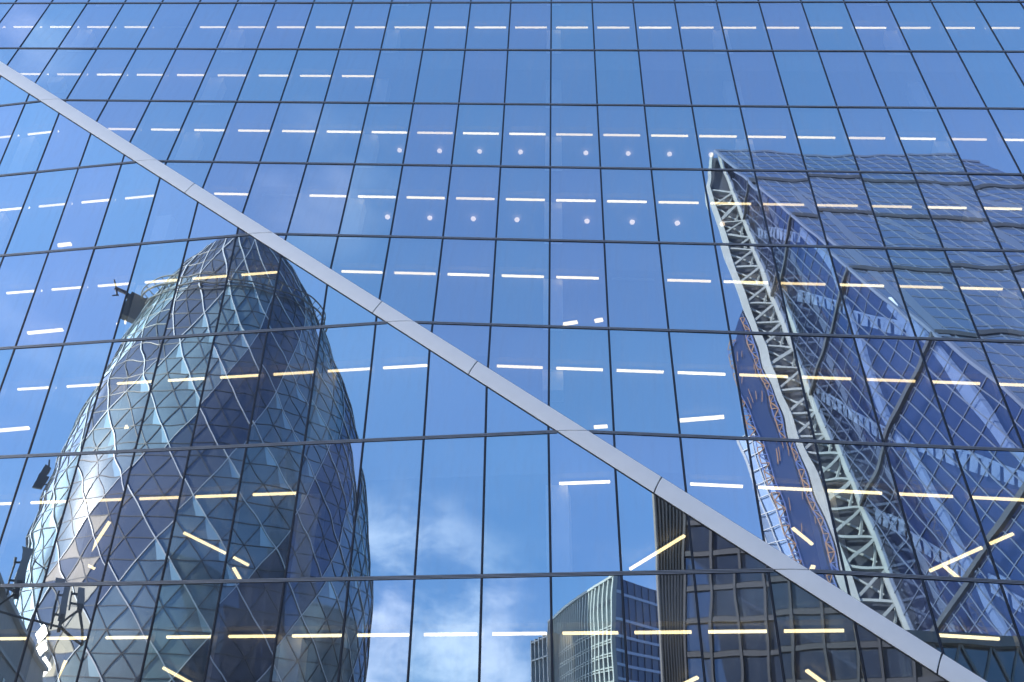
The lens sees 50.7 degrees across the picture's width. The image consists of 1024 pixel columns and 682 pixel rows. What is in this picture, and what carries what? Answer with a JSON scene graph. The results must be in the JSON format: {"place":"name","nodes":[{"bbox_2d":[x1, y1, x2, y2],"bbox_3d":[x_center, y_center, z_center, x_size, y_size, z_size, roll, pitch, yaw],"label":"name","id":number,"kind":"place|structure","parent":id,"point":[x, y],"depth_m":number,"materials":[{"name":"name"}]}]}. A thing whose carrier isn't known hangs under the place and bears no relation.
{"place":"outdoors","nodes":[
{"label":"outdoors","id":0,"kind":"place"},
{"bbox_2d":[0,0,1023,681],"bbox_3d":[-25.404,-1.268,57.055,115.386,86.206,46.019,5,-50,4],"label":"glass tower","id":1,"kind":"structure","parent":0,"point":[510,340],"depth_m":32.08,"materials":[{"name":"blue glass"}]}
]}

